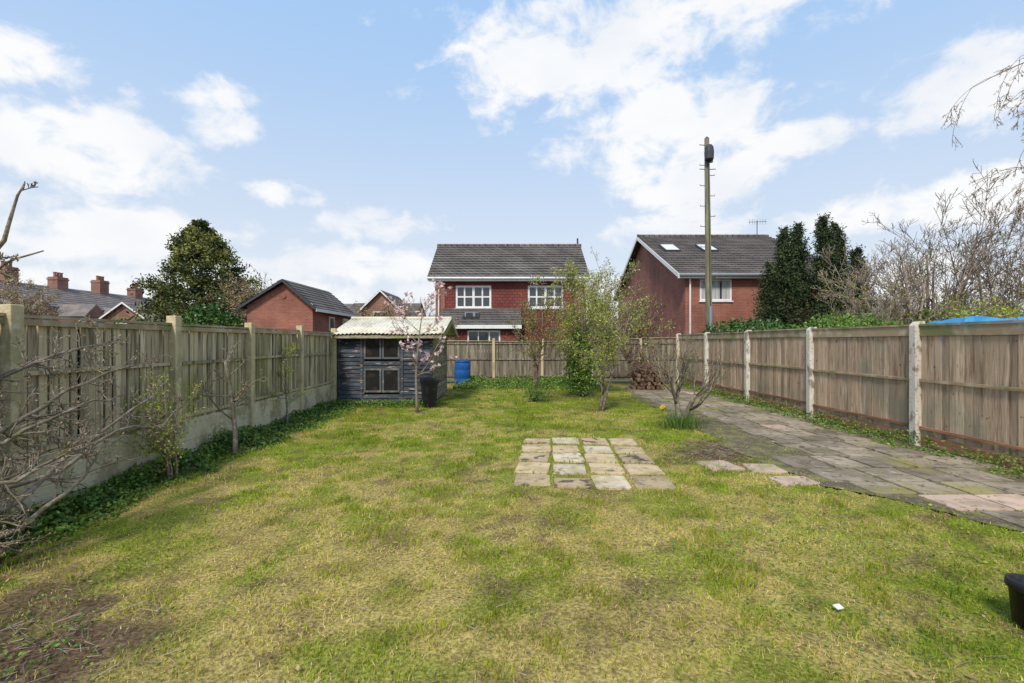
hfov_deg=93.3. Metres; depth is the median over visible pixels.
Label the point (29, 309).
bare tree
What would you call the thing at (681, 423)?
daffodil leaves
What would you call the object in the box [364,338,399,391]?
windows
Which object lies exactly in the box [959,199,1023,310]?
bare tree
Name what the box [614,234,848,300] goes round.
roof
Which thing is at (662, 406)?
daffodils
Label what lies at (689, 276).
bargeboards
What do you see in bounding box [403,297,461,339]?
bare tree
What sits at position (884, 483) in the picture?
path moss
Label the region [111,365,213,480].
honeysuckle shrub
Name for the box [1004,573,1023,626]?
plant pot
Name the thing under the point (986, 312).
hedge shrub
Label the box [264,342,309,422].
shrub
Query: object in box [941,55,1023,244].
weeping birch
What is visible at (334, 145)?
sky
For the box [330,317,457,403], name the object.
wooden playhouse
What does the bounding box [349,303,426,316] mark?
brick house
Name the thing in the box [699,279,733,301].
window
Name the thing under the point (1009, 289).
bare tree
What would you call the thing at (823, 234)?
cypress tree
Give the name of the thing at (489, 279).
fascia and gutters
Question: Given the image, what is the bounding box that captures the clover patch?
[0,427,1023,682]
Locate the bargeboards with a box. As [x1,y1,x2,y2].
[612,237,814,333]
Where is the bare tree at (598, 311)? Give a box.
[569,279,623,336]
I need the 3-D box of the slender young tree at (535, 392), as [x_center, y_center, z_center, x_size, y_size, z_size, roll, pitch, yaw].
[0.669,0.350,12.777,1.956,3.605,2.112,0,0,-20]
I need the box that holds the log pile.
[619,362,666,389]
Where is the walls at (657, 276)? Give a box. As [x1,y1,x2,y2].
[618,242,818,337]
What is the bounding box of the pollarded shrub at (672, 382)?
[647,318,735,420]
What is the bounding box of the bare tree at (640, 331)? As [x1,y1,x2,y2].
[578,279,677,340]
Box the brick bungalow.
[236,279,355,333]
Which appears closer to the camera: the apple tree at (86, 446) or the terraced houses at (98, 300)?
the apple tree at (86, 446)
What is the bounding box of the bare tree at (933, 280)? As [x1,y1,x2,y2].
[861,162,1023,315]
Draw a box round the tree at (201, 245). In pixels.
[111,218,271,328]
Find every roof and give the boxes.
[427,244,588,276]
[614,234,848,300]
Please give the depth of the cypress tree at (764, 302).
19.81 m
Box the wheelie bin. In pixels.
[419,378,438,405]
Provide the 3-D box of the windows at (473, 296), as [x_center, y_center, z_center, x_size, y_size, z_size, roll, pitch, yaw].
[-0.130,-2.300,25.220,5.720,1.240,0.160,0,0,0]
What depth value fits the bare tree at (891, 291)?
13.94 m
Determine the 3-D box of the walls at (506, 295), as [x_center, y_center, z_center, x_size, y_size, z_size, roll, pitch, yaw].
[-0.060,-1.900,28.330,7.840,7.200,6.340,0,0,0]
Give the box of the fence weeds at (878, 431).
[668,381,1023,478]
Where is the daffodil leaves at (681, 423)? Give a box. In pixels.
[647,409,707,431]
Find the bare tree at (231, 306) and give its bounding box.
[203,270,259,328]
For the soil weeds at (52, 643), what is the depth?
2.50 m
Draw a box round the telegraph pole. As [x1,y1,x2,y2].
[699,137,715,332]
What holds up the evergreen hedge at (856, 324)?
on the ground at (619, 381)
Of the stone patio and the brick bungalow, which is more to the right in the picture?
the stone patio
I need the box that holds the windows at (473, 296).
[456,286,562,308]
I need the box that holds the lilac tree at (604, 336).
[563,287,675,410]
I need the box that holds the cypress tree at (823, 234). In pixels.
[796,212,855,326]
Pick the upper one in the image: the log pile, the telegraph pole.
the telegraph pole
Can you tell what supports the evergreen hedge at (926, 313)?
on the ground at (619, 381)
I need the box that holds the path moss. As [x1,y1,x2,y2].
[636,391,1023,571]
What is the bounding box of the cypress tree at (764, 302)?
[747,260,795,326]
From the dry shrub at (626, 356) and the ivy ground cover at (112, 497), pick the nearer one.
the ivy ground cover at (112, 497)
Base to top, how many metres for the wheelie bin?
0.699 m
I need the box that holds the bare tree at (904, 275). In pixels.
[816,197,1022,324]
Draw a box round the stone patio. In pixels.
[514,437,675,489]
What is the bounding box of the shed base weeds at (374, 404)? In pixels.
[333,399,428,408]
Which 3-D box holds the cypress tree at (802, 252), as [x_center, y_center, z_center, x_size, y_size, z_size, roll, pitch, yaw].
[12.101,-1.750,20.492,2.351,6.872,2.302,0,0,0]
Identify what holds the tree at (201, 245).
on the ground at (619, 381)
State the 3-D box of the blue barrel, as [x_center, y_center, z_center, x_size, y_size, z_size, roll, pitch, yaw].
[-1.780,1.140,17.400,0.580,0.900,0.580,0,0,0]
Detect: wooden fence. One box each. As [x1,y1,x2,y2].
[0,304,337,529]
[447,337,676,378]
[676,319,1023,469]
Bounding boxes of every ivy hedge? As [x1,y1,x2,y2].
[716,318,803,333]
[786,310,881,328]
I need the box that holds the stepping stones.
[695,460,819,486]
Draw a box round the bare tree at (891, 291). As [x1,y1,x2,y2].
[810,253,962,326]
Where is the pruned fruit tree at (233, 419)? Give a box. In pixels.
[192,340,270,455]
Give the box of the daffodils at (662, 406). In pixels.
[660,405,664,426]
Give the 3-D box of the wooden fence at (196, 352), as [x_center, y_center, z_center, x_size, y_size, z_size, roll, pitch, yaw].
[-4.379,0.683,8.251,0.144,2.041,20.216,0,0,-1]
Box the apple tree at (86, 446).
[0,181,185,556]
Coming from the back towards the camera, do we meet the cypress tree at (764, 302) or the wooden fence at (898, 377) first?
the cypress tree at (764, 302)
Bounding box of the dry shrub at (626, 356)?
[617,331,661,380]
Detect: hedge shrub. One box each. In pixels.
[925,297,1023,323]
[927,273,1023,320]
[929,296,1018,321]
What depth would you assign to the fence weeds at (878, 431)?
8.30 m
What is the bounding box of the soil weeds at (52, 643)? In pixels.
[0,594,174,677]
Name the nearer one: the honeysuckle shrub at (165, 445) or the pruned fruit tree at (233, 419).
the honeysuckle shrub at (165, 445)
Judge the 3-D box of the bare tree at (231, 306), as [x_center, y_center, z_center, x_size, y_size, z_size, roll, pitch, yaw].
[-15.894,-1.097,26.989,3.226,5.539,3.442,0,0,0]
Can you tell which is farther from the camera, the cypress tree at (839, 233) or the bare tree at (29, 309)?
the bare tree at (29, 309)
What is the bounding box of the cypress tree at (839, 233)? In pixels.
[812,217,856,324]
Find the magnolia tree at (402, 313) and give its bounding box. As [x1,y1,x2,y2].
[384,274,459,411]
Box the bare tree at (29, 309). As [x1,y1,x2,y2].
[0,271,68,320]
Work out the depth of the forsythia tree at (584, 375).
14.09 m
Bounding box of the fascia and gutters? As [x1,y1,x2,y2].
[427,238,590,315]
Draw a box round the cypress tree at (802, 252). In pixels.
[787,221,824,327]
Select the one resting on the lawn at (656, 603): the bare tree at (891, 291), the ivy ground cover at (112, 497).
the ivy ground cover at (112, 497)
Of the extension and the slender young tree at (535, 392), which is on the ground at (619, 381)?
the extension
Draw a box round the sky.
[0,0,1023,325]
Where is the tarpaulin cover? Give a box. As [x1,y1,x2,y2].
[927,316,1023,368]
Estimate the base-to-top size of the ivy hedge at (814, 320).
2.433 m
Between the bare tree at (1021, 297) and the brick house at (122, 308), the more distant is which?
the brick house at (122, 308)
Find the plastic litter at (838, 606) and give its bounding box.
[833,604,843,609]
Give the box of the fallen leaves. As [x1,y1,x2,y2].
[5,418,1003,682]
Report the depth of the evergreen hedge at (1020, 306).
14.75 m
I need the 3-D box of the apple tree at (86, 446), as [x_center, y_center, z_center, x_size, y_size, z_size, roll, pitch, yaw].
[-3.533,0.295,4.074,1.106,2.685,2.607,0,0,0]
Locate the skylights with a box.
[659,244,718,250]
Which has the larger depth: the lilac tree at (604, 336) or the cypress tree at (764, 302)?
the cypress tree at (764, 302)
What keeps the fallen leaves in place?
on the lawn at (656, 603)
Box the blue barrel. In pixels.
[454,360,470,385]
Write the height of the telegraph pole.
9.222 m
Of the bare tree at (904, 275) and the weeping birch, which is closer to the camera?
the weeping birch
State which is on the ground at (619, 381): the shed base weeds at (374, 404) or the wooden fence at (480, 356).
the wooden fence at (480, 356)
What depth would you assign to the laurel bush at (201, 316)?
23.62 m
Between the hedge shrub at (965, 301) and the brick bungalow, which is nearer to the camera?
the hedge shrub at (965, 301)
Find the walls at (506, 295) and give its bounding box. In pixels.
[436,282,585,372]
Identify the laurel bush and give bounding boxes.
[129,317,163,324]
[181,302,245,328]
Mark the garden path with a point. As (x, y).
(1005, 492)
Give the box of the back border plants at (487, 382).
[452,374,606,388]
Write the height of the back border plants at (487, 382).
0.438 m
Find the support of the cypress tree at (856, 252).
on the ground at (619, 381)
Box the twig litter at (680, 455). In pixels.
[0,436,1009,682]
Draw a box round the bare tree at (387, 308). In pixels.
[352,300,410,316]
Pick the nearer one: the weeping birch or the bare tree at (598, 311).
the weeping birch
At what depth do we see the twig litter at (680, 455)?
2.82 m
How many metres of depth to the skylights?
27.31 m
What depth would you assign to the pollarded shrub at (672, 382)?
9.12 m
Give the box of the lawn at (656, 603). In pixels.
[0,383,1023,682]
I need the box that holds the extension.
[438,308,521,375]
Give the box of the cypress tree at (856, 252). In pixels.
[837,243,886,323]
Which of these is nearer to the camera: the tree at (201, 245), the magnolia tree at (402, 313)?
the magnolia tree at (402, 313)
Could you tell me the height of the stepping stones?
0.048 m
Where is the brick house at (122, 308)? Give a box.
[99,302,180,323]
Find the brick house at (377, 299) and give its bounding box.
[359,290,407,316]
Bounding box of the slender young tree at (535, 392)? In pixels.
[501,287,583,403]
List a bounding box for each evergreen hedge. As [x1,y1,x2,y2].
[805,306,905,329]
[857,308,955,324]
[1007,304,1023,314]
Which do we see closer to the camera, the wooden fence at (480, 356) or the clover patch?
the clover patch
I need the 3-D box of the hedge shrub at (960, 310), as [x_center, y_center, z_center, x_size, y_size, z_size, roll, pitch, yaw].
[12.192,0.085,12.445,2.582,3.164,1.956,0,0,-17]
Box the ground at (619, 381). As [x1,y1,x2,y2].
[27,373,1015,459]
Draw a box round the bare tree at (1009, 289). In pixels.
[899,213,1023,314]
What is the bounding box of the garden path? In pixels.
[616,387,1023,531]
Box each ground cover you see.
[0,400,351,549]
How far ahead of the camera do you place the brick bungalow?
25.00 m
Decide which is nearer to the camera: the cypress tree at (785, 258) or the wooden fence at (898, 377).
the wooden fence at (898, 377)
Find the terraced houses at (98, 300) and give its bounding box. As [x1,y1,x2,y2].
[0,260,184,321]
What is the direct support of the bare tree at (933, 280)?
on the ground at (619, 381)
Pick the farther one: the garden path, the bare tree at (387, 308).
the bare tree at (387, 308)
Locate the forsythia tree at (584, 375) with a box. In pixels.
[529,247,655,396]
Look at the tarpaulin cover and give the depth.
8.47 m
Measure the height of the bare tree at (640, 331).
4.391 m
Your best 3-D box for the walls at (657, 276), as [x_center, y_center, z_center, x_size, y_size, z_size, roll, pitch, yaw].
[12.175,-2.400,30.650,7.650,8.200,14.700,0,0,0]
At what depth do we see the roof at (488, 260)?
26.53 m
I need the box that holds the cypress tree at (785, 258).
[758,225,807,328]
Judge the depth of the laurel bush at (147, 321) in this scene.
23.66 m
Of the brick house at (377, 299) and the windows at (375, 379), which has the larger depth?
the brick house at (377, 299)
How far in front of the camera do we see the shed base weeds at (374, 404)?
11.79 m

